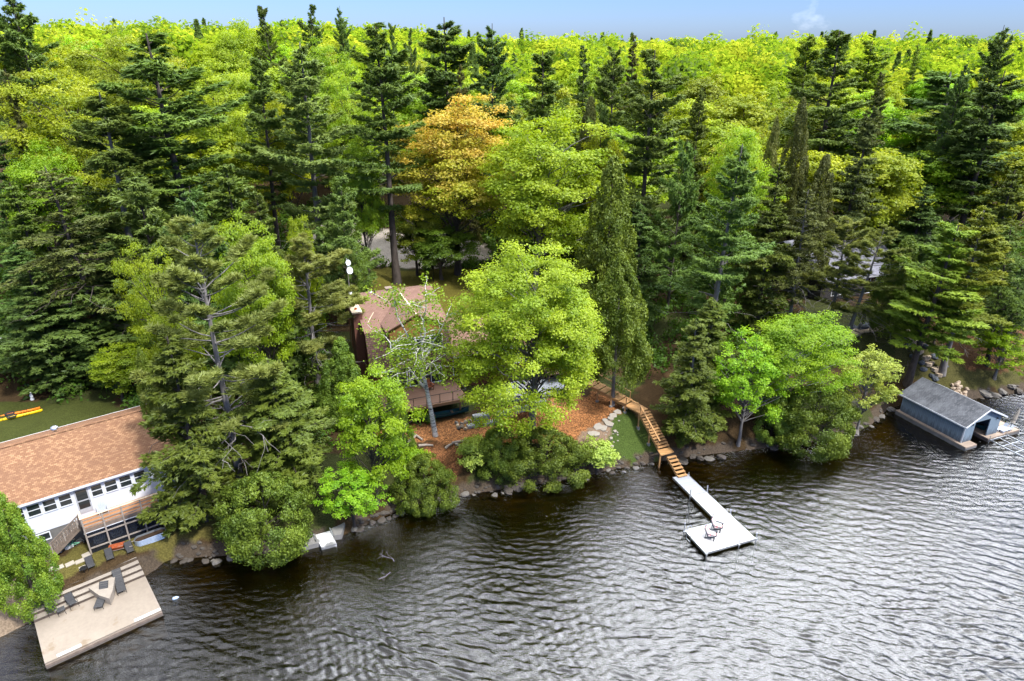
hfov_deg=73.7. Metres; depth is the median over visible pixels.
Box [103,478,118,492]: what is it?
window
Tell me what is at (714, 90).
maple tree
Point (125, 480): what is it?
window
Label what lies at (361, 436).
maple tree
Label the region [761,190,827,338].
hemlock tree
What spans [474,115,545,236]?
maple tree
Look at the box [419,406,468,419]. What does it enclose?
canoe
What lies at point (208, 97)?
maple tree
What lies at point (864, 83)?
pine tree
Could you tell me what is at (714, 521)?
cushion
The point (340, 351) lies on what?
cedar tree
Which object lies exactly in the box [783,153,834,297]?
cedar tree
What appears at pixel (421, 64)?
maple tree
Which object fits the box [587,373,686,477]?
wooden stairs
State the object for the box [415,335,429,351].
window
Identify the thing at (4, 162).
hemlock tree
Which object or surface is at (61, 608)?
side table
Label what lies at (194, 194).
pine tree
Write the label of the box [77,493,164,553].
screened porch
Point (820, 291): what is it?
cottage
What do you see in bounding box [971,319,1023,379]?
leafy tree
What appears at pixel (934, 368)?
stone step
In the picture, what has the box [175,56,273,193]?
maple tree
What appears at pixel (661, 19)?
sky
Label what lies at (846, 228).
pine tree
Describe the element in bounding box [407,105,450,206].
maple tree
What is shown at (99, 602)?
chaise lounge
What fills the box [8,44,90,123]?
maple tree
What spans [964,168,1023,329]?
hemlock tree
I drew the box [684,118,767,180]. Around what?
maple tree
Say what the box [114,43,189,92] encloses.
maple tree
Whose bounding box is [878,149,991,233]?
maple tree
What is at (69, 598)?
patio chair
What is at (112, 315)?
hemlock tree
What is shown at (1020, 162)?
maple tree
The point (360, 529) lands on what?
boulder
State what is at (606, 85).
pine tree
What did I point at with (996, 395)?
boulder
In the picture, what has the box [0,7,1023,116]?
wood
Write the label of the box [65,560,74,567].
paving stone
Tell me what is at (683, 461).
boulder
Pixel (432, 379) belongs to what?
window
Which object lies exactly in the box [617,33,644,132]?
spruce tree
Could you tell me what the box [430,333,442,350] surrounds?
window
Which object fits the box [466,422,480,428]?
granite block
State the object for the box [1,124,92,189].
maple tree
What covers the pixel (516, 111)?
maple tree
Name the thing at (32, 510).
window
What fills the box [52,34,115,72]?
maple tree
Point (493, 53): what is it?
pine tree
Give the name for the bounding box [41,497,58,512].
window
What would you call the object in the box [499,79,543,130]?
maple tree
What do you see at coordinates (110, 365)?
maple tree
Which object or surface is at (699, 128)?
hemlock tree
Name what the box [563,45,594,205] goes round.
spruce tree
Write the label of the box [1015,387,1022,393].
boulder
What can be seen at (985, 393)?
boulder
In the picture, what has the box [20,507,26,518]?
window
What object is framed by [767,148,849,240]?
maple tree
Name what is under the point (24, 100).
maple tree
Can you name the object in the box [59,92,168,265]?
pine tree
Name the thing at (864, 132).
hemlock tree
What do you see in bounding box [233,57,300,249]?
pine tree
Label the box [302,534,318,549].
concrete pier
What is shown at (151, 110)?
maple tree
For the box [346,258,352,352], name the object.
satellite mast
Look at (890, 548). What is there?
water
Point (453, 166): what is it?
maple tree
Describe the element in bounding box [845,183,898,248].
hemlock tree
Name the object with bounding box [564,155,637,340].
cedar tree
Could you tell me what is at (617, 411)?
flagstone
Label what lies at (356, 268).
leafy tree
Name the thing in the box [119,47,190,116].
maple tree
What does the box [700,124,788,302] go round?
maple tree
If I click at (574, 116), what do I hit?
maple tree
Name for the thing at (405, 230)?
maple tree
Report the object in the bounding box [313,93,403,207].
maple tree
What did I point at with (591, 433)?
flagstone
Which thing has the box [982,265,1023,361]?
hemlock tree
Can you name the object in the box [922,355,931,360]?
stone step
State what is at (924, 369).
boulder
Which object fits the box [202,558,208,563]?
boulder
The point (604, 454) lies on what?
shrub
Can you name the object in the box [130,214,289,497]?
pine tree
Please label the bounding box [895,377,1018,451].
boathouse
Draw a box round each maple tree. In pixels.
[0,64,160,253]
[0,69,80,155]
[0,137,94,284]
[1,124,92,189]
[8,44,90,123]
[48,44,123,117]
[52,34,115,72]
[56,25,187,155]
[86,342,143,400]
[97,94,153,160]
[110,239,209,378]
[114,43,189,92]
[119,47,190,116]
[127,104,198,218]
[156,134,268,225]
[162,114,241,184]
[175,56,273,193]
[188,44,250,103]
[196,58,249,140]
[200,17,272,153]
[210,207,298,399]
[225,66,291,184]
[249,90,311,233]
[266,44,301,75]
[281,36,360,189]
[286,213,326,378]
[292,99,337,187]
[309,108,337,176]
[310,41,352,81]
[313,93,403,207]
[317,60,379,216]
[326,69,376,103]
[332,361,427,505]
[340,103,408,181]
[374,71,443,167]
[377,56,429,151]
[381,93,526,275]
[383,203,443,275]
[403,95,465,219]
[405,226,480,279]
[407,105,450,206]
[439,63,483,105]
[441,238,612,438]
[466,92,526,123]
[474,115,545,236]
[476,108,632,286]
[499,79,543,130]
[522,83,587,129]
[536,102,613,156]
[542,147,591,224]
[558,63,617,114]
[574,129,632,268]
[594,99,624,139]
[607,122,680,227]
[617,79,669,132]
[627,128,685,203]
[655,96,720,157]
[671,73,729,124]
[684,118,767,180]
[697,141,769,213]
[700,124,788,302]
[703,89,783,197]
[739,310,864,397]
[756,79,798,130]
[760,103,851,223]
[766,96,840,149]
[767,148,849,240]
[806,77,868,118]
[812,106,918,201]
[829,147,934,237]
[844,89,906,147]
[854,80,910,138]
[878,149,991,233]
[891,77,969,134]
[892,111,959,221]
[957,146,1023,253]
[968,115,1023,186]
[1003,90,1023,130]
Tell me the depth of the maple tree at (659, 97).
164.53 m
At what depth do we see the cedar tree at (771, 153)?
90.59 m
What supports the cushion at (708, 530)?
on the adirondack chair at (707, 534)
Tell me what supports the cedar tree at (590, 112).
on the ground
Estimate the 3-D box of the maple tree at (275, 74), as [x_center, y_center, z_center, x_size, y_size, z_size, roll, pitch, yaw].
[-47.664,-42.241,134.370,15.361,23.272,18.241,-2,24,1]
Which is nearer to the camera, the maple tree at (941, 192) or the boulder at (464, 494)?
the boulder at (464, 494)
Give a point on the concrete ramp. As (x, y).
(326, 540)
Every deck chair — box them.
[96,500,108,516]
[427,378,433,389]
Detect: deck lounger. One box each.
[997,423,1008,431]
[1000,424,1014,432]
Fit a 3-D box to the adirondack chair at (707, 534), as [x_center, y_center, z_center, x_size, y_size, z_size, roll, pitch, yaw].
[16.829,16.295,57.904,1.000,1.066,0.850,14,27,29]
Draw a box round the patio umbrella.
[1010,408,1020,426]
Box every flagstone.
[587,431,594,436]
[593,423,602,429]
[600,425,606,431]
[604,421,613,426]
[613,409,620,413]
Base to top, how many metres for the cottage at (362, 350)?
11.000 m
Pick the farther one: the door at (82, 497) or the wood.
the wood
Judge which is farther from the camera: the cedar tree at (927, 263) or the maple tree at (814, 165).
the maple tree at (814, 165)
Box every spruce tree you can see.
[3,70,65,273]
[253,5,287,88]
[297,4,326,97]
[328,6,364,102]
[384,22,406,177]
[403,28,420,171]
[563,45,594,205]
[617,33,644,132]
[892,43,920,136]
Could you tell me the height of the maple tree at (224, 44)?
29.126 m
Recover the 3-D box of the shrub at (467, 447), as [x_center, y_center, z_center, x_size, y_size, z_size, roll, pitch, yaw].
[-3.555,10.798,65.708,3.971,3.495,5.128,11,26,24]
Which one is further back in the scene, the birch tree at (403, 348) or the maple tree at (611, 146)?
the maple tree at (611, 146)
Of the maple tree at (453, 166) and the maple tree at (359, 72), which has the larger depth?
the maple tree at (359, 72)
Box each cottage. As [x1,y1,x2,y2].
[0,404,186,556]
[345,285,531,401]
[770,238,904,301]
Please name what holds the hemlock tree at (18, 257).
on the ground
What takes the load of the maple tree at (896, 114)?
on the ground
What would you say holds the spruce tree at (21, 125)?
on the ground
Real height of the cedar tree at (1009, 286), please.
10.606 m
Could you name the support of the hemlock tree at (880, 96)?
on the ground
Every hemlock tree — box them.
[0,140,75,285]
[0,166,152,354]
[0,182,73,309]
[0,240,61,348]
[0,266,106,396]
[30,299,136,387]
[77,241,152,357]
[129,277,203,362]
[129,332,260,537]
[203,163,280,316]
[204,288,261,401]
[224,357,338,513]
[244,189,300,293]
[251,270,334,405]
[454,64,485,242]
[629,201,671,329]
[649,318,735,448]
[662,88,710,264]
[670,297,745,413]
[720,163,804,331]
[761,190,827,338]
[824,106,887,260]
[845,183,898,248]
[853,71,889,207]
[884,186,941,266]
[952,225,1023,366]
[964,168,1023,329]
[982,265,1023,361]
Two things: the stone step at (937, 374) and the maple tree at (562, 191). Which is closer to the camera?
the stone step at (937, 374)
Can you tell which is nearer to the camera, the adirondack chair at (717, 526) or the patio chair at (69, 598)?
the patio chair at (69, 598)
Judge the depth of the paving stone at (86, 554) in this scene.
54.52 m
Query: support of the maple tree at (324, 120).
on the ground
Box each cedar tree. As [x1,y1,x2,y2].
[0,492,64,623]
[135,346,183,457]
[212,470,316,570]
[311,336,371,431]
[382,381,416,458]
[389,452,459,516]
[472,425,526,484]
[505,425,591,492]
[562,94,596,259]
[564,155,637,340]
[588,252,653,406]
[739,115,779,294]
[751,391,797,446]
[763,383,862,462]
[776,97,809,242]
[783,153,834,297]
[856,235,921,338]
[919,260,935,321]
[967,265,1016,336]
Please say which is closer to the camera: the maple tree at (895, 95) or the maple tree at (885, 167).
the maple tree at (885, 167)
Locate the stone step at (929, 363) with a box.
[925,361,934,366]
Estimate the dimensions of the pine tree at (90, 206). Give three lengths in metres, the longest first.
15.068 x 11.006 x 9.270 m
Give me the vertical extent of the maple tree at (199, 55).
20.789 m
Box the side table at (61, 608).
[56,606,66,614]
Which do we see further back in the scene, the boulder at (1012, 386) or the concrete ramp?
the boulder at (1012, 386)
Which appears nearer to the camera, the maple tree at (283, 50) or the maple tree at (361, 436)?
the maple tree at (361, 436)
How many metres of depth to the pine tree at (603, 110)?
96.61 m
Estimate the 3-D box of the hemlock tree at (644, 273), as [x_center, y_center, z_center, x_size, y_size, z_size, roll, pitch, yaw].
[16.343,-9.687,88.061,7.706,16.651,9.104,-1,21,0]
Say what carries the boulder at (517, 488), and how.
on the ground
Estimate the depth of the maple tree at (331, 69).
128.62 m
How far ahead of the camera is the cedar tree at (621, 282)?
67.85 m
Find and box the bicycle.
[62,538,84,550]
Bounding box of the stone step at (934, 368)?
[931,366,938,371]
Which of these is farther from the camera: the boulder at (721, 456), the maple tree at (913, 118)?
the maple tree at (913, 118)
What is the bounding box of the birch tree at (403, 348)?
[356,271,476,436]
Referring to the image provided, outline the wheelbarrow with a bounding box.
[104,541,132,552]
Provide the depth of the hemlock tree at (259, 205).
80.59 m
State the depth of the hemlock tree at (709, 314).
70.97 m
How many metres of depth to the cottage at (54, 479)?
55.49 m
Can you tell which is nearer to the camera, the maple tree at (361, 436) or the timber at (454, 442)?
the maple tree at (361, 436)
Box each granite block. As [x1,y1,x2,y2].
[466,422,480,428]
[472,412,489,420]
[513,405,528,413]
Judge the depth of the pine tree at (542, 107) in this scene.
107.32 m
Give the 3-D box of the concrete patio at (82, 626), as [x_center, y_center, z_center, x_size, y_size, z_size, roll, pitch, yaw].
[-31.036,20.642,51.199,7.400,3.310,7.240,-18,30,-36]
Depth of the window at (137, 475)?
56.85 m
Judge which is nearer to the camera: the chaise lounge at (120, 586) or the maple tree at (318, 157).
the chaise lounge at (120, 586)
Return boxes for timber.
[419,444,432,446]
[452,437,482,443]
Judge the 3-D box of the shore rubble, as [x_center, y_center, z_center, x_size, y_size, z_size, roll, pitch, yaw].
[18.530,11.697,69.915,98.180,1.503,5.314,-8,25,-17]
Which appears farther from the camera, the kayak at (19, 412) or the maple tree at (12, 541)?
the kayak at (19, 412)
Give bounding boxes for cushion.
[705,525,716,536]
[712,517,722,528]
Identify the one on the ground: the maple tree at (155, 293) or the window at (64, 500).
the maple tree at (155, 293)
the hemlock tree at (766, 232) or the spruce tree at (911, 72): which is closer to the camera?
the hemlock tree at (766, 232)
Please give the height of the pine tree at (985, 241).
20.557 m
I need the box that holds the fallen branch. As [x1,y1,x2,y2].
[379,550,393,578]
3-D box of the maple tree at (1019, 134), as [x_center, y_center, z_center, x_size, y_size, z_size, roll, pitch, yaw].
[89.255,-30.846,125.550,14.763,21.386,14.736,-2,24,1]
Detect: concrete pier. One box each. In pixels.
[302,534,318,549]
[331,523,344,539]
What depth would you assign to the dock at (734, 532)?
59.18 m
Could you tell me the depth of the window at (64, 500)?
53.99 m
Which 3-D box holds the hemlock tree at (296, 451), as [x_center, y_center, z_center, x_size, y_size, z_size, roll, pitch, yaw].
[-19.741,7.269,59.176,9.123,12.405,11.037,-21,31,-39]
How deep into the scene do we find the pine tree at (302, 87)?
93.77 m
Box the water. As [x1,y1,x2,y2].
[0,392,1023,680]
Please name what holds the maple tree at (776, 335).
on the ground
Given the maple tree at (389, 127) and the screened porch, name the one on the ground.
the maple tree at (389, 127)
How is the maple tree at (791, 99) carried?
on the ground
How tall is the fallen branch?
0.388 m
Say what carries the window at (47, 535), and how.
in the cottage at (54, 479)
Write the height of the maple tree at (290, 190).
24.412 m
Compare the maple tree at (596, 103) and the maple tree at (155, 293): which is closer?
the maple tree at (155, 293)
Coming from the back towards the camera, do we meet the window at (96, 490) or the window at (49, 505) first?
the window at (96, 490)
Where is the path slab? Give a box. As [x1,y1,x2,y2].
[851,331,859,336]
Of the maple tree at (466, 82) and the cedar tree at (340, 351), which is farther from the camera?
the maple tree at (466, 82)
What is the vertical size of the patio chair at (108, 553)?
1.029 m
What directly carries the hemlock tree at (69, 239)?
on the ground
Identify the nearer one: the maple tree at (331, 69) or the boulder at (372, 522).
the boulder at (372, 522)
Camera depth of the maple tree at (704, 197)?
103.91 m
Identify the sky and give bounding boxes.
[0,0,1023,44]
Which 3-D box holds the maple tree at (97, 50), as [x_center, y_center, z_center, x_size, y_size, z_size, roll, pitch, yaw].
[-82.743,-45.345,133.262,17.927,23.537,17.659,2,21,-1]
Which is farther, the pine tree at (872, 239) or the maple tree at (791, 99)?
the maple tree at (791, 99)
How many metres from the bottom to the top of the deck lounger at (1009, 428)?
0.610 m
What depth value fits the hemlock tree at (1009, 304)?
79.86 m
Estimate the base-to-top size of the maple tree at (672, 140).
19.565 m
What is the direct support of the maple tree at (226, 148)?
on the ground
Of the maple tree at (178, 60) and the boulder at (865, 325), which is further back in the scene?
the maple tree at (178, 60)
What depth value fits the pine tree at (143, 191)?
75.59 m
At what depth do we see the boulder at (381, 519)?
60.86 m
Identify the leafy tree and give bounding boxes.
[42,26,94,88]
[311,460,394,527]
[336,242,377,295]
[708,325,789,446]
[831,343,903,429]
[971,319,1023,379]
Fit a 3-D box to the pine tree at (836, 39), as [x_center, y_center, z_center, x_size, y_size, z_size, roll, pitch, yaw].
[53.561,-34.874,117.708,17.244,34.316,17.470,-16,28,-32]
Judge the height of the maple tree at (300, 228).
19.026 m
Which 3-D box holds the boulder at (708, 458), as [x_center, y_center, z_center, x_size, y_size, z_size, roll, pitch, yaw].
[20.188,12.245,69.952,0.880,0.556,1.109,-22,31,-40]
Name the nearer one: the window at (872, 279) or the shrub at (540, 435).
the shrub at (540, 435)
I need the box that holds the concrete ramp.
[316,531,336,549]
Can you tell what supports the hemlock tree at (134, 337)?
on the ground
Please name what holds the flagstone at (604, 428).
on the ground
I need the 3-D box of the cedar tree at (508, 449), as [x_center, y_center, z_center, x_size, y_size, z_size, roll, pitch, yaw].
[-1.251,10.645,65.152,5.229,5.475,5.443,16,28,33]
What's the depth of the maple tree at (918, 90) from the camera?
164.61 m
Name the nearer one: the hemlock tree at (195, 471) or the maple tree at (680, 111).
the hemlock tree at (195, 471)
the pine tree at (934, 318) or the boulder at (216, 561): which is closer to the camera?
the boulder at (216, 561)
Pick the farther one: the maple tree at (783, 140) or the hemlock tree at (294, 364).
the maple tree at (783, 140)
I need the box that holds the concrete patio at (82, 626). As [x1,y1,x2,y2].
[31,557,162,668]
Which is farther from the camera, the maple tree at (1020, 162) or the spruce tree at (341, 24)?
the spruce tree at (341, 24)
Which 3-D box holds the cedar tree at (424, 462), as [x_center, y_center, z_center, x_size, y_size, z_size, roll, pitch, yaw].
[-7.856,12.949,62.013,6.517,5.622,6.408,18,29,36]
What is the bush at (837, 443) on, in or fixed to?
on the ground
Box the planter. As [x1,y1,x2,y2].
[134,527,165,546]
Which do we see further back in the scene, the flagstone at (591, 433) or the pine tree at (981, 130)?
the pine tree at (981, 130)
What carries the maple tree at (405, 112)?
on the ground
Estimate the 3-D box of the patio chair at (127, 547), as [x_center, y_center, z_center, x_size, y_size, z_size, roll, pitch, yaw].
[-30.701,16.711,54.807,0.585,1.029,0.806,-20,30,-38]
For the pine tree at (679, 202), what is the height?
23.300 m
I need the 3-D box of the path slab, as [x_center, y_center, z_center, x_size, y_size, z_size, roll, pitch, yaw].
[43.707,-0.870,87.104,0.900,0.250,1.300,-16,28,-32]
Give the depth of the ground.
72.92 m
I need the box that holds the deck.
[378,379,465,413]
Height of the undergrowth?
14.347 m
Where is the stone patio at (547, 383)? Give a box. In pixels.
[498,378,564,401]
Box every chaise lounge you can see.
[93,580,107,610]
[111,568,126,593]
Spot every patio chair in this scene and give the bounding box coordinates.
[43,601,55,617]
[63,592,78,610]
[84,554,96,570]
[103,547,114,560]
[123,540,135,554]
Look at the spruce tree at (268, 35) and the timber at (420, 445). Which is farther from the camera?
the spruce tree at (268, 35)
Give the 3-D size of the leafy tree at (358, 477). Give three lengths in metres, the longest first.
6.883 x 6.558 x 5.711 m
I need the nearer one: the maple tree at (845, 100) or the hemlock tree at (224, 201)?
the hemlock tree at (224, 201)
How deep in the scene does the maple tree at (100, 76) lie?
113.46 m
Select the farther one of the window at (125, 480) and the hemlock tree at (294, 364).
the hemlock tree at (294, 364)
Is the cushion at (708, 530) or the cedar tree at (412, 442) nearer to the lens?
the cushion at (708, 530)
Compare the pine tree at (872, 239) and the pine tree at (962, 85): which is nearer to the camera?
the pine tree at (872, 239)
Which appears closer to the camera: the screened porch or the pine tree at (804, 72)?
the screened porch
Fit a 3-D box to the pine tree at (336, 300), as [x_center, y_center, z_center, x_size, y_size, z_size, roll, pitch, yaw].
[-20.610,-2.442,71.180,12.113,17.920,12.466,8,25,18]
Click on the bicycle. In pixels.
(71, 545)
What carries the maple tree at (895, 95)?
on the ground
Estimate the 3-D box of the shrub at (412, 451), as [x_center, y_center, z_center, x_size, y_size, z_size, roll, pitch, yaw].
[-10.032,11.178,64.250,4.645,2.650,3.373,7,25,16]
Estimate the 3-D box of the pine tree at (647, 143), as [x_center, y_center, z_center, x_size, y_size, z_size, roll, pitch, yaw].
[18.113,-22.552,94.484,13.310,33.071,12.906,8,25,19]
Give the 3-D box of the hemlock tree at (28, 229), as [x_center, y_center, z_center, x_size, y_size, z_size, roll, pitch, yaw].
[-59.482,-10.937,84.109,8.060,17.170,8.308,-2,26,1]
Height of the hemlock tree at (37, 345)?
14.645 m
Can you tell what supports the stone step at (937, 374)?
on the ground
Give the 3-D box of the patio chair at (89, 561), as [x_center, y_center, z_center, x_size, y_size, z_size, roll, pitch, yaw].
[-32.865,17.396,53.233,0.585,1.029,0.806,-21,31,-39]
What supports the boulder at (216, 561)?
on the ground
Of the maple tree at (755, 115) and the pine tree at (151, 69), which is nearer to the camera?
the pine tree at (151, 69)
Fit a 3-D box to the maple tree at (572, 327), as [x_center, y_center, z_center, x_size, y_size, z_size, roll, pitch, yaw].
[2.248,0.440,64.066,17.116,20.941,17.441,-15,28,-31]
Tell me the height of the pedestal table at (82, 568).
0.635 m
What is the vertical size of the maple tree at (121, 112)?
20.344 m
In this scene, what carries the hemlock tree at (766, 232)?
on the ground
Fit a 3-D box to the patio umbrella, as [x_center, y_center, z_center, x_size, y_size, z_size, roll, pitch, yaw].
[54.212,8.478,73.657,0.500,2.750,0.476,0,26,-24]
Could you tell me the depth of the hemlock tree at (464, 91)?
111.27 m
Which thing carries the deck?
on the ground
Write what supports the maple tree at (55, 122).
on the ground
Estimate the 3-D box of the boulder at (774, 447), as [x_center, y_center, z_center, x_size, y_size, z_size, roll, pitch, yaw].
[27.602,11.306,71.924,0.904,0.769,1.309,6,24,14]
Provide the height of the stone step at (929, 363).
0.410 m
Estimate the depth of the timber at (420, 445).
66.65 m
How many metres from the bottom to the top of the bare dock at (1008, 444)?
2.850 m
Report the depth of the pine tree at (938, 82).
112.91 m
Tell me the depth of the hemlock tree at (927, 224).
99.72 m
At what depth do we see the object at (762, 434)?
70.43 m
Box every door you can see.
[73,487,93,513]
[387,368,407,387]
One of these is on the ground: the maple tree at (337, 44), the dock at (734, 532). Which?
the maple tree at (337, 44)
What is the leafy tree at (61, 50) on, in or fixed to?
on the ground
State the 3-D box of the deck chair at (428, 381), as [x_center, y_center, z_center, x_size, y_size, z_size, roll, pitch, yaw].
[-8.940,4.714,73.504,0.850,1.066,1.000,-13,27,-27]
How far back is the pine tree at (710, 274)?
75.87 m
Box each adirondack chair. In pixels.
[704,525,717,540]
[710,517,723,532]
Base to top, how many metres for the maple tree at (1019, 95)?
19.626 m
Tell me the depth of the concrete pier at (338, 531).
58.80 m
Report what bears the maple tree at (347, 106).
on the ground
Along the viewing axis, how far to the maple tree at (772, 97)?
156.45 m
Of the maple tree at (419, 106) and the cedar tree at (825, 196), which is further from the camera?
the maple tree at (419, 106)
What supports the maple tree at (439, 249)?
on the ground
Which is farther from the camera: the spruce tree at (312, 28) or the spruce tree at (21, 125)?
the spruce tree at (312, 28)
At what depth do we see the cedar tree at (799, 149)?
100.86 m
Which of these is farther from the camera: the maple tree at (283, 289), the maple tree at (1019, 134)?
the maple tree at (1019, 134)
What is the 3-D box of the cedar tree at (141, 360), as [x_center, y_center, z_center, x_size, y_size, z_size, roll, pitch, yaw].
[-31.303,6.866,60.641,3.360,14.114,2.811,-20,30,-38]
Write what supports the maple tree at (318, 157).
on the ground
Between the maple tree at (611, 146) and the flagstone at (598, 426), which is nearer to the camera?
the flagstone at (598, 426)
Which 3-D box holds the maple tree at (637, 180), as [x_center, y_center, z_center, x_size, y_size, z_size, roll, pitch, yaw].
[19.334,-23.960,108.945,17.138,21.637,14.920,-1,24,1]
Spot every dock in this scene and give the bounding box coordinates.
[672,474,757,556]
[988,431,1023,457]
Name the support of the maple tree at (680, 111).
on the ground
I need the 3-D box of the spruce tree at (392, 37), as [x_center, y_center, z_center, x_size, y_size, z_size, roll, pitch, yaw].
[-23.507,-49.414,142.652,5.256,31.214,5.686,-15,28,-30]
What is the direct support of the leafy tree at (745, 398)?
on the ground
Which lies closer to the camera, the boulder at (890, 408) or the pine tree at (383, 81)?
the boulder at (890, 408)
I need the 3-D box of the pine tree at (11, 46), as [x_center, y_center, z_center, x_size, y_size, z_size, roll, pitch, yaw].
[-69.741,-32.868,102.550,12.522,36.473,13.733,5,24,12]
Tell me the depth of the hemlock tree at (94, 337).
75.42 m
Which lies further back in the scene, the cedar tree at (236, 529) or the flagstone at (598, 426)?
the flagstone at (598, 426)
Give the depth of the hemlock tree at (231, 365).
71.40 m
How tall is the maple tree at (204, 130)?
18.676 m
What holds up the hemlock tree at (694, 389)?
on the ground
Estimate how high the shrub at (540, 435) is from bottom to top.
6.023 m
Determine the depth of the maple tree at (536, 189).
89.32 m
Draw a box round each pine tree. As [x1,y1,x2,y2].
[0,0,101,143]
[56,201,130,298]
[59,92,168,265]
[76,172,214,345]
[92,31,272,247]
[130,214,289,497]
[162,185,229,332]
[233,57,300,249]
[253,42,382,248]
[261,231,368,387]
[311,173,380,313]
[311,219,385,291]
[319,22,429,284]
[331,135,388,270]
[412,18,483,225]
[468,26,520,235]
[506,50,578,243]
[565,100,626,275]
[576,46,634,146]
[603,49,690,265]
[643,138,704,312]
[658,144,778,347]
[768,29,876,184]
[782,33,821,102]
[799,216,878,333]
[820,224,913,341]
[845,40,894,135]
[855,220,989,387]
[871,70,1020,240]
[910,62,973,233]
[918,205,1014,376]
[918,282,960,343]
[929,71,1023,241]
[948,25,1015,222]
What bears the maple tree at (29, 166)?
on the ground
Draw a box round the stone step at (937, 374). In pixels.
[935,372,942,377]
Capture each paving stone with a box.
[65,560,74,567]
[75,558,84,564]
[82,551,90,557]
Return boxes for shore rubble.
[175,385,1018,558]
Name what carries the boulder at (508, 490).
on the ground
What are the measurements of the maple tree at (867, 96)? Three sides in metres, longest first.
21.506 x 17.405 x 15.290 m
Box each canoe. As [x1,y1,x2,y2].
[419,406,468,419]
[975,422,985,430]
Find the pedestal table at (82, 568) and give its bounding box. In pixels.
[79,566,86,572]
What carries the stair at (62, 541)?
on the ground
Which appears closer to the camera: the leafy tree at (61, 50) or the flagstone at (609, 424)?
the flagstone at (609, 424)
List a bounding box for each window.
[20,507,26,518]
[25,502,42,517]
[29,531,51,542]
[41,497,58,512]
[57,492,73,507]
[89,483,103,497]
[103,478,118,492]
[118,473,132,488]
[132,469,144,483]
[409,362,441,386]
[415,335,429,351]
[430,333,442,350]
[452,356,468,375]
[865,276,880,292]
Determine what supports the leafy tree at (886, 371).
on the ground
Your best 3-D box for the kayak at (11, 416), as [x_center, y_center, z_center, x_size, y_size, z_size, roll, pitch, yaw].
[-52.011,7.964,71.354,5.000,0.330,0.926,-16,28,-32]
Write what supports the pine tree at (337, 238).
on the ground
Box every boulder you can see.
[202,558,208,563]
[212,559,221,564]
[356,526,363,531]
[369,520,375,525]
[378,516,385,522]
[460,491,468,496]
[504,487,512,494]
[512,485,522,491]
[677,457,687,464]
[704,456,714,460]
[717,454,725,458]
[770,444,777,450]
[857,323,869,329]
[887,406,896,411]
[920,367,927,371]
[979,389,993,397]
[989,391,1001,397]
[997,388,1006,394]
[1007,384,1016,389]
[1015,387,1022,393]
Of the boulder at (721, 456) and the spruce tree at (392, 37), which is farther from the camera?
the spruce tree at (392, 37)
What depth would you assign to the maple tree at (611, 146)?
96.62 m
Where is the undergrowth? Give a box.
[0,197,1023,458]
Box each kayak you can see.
[0,407,39,416]
[0,409,42,420]
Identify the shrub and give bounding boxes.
[377,444,430,468]
[455,434,494,472]
[571,434,620,474]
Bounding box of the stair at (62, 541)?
[45,514,81,560]
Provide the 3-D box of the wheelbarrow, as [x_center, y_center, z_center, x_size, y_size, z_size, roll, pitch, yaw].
[-31.663,16.717,55.010,2.126,0.616,0.680,-8,25,-18]
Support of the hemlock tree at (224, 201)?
on the ground
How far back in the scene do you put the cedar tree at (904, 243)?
83.50 m
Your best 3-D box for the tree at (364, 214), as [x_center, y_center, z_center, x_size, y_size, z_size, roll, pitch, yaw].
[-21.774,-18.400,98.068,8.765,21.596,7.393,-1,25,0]
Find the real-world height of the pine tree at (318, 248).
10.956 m
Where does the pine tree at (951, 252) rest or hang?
on the ground
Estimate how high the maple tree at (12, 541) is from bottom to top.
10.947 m
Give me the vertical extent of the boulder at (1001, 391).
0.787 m
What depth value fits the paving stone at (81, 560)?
53.80 m
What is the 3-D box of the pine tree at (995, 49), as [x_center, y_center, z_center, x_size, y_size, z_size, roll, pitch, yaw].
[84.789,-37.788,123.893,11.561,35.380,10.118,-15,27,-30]
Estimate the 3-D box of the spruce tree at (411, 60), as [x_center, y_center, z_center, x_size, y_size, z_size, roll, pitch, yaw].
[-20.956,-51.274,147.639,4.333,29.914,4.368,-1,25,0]
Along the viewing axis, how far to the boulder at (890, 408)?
78.97 m
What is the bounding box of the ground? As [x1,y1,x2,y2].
[0,67,1023,636]
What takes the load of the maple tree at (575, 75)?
on the ground

